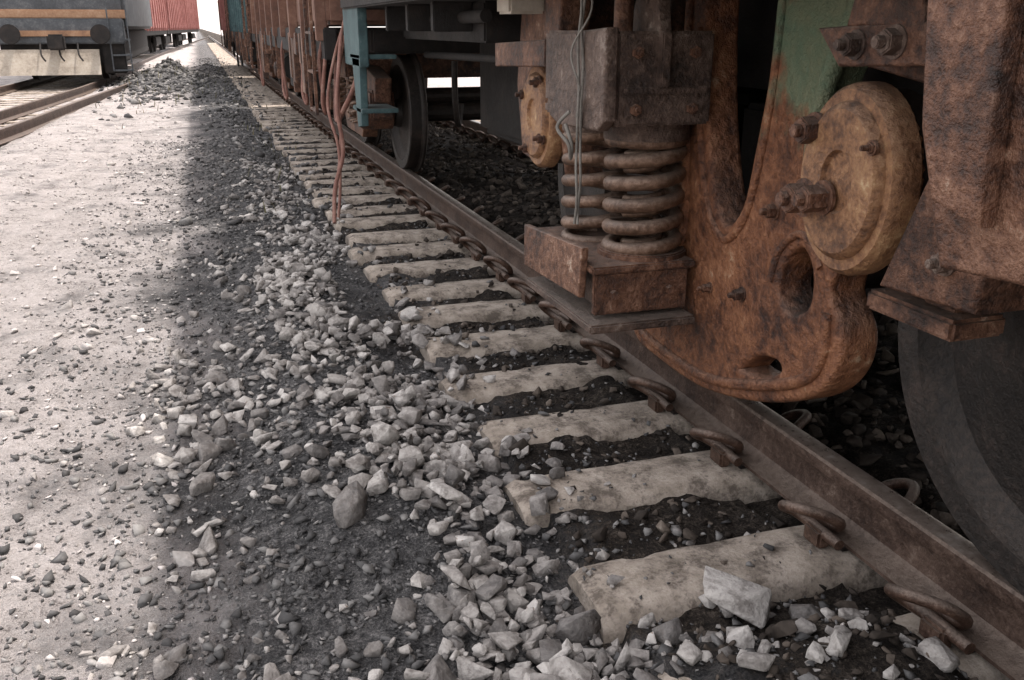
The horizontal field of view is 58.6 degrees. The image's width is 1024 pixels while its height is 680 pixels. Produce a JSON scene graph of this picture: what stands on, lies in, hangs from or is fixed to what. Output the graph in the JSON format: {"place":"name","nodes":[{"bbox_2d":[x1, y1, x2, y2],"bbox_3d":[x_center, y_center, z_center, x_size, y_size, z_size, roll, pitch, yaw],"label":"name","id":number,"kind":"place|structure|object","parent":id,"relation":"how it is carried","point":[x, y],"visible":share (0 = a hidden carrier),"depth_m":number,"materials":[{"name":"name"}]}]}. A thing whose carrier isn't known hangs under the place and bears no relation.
{"place":"outdoors","nodes":[
{"label":"outdoors","id":0,"kind":"place"},
{"bbox_2d":[197,0,385,28],"label":"sky","id":1,"kind":"structure","parent":0,"point":[208,14],"materials":[{"name":"white"}]},
{"bbox_2d":[0,29,970,679],"bbox_3d":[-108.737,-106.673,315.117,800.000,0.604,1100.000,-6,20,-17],"label":"ground","id":2,"kind":"structure","parent":0,"point":[36,333],"depth_m":3.16,"materials":[{"name":"grey gravel"}]},
{"bbox_2d":[0,82,131,144],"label":"spare rail","id":3,"kind":"object","parent":2,"relation":"on","point":[16,130],"visible":0.69,"depth_m":13.70,"materials":[{"name":"metal"}]},
{"bbox_2d":[0,37,208,126],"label":"railway track","id":4,"kind":"structure","parent":2,"relation":"on","point":[20,111],"depth_m":20.70,"materials":[{"name":"rusted steel"},{"name":"wood"}]},
{"bbox_2d":[0,0,152,80],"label":"locomotive","id":5,"kind":"object","parent":4,"relation":"on","point":[50,38],"visible":1,"depth_m":21.45,"materials":[{"name":"blue paint"}]},
{"bbox_2d":[145,0,168,52],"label":"freight wagon","id":6,"kind":"object","parent":4,"relation":"on","point":[159,17],"visible":0.2,"depth_m":44.96,"materials":[{"name":"red metal"}]},
{"bbox_2d":[147,0,187,50],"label":"freight wagon","id":7,"kind":"object","parent":4,"relation":"on","point":[176,16],"visible":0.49,"depth_m":54.30,"materials":[{"name":"red metal"}]},
{"bbox_2d":[155,0,199,44],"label":"freight wagon","id":8,"kind":"object","parent":4,"relation":"on","point":[191,9],"visible":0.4,"depth_m":70.82,"materials":[{"name":"red metal"}]},
{"bbox_2d":[0,95,220,679],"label":"scattered stones","id":9,"kind":"object","parent":2,"relation":"on","point":[184,558],"visible":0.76,"depth_m":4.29,"materials":[{"name":"grey gravel"}]},
{"bbox_2d":[95,61,328,212],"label":"stones","id":10,"kind":"object","parent":2,"relation":"on","point":[215,97],"visible":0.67,"depth_m":17.25,"materials":[{"name":"grey stone"}]},
{"bbox_2d":[92,56,381,225],"bbox_3d":[-9.222,-7.205,24.377,4.484,0.737,40.028,-6,20,-17],"label":"debris heap","id":11,"kind":"object","parent":2,"relation":"on","point":[139,77],"visible":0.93,"depth_m":17.88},
{"bbox_2d":[36,96,959,679],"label":"ballast stones","id":12,"kind":"object","parent":2,"relation":"on","point":[450,460],"visible":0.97,"depth_m":2.92,"materials":[{"name":"stone"}]},
{"bbox_2d":[300,467,864,679],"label":"rubble stones","id":13,"kind":"object","parent":2,"relation":"on","point":[747,601],"visible":0.89,"depth_m":2.22,"materials":[{"name":"stone"}]},
{"bbox_2d":[207,35,1023,679],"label":"railway track","id":14,"kind":"structure","parent":2,"relation":"on","point":[951,589],"depth_m":2.91,"materials":[{"name":"concrete"}]},
{"bbox_2d":[217,0,257,67],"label":"freight wagon","id":15,"kind":"object","parent":14,"relation":"on","point":[222,11],"visible":0.1,"depth_m":30.45,"materials":[{"name":"metal"}]},
{"bbox_2d":[226,0,371,91],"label":"freight wagon","id":16,"kind":"object","parent":14,"relation":"on","point":[237,19],"visible":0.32,"depth_m":20.59,"materials":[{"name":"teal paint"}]},
{"bbox_2d":[245,0,480,171],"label":"freight wagon","id":17,"kind":"object","parent":14,"relation":"on","point":[304,53],"visible":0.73,"depth_m":7.81,"materials":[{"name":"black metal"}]},
{"bbox_2d":[326,0,1023,594],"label":"locomotive","id":18,"kind":"object","parent":14,"relation":"on","point":[738,180],"visible":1,"depth_m":2.54,"materials":[{"name":"brown metal"}]},
{"bbox_2d":[262,105,977,679],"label":"oily ballast","id":19,"kind":"structure","parent":2,"relation":"on","point":[860,403],"depth_m":3.38,"materials":[{"name":"black gravel"}]}
]}

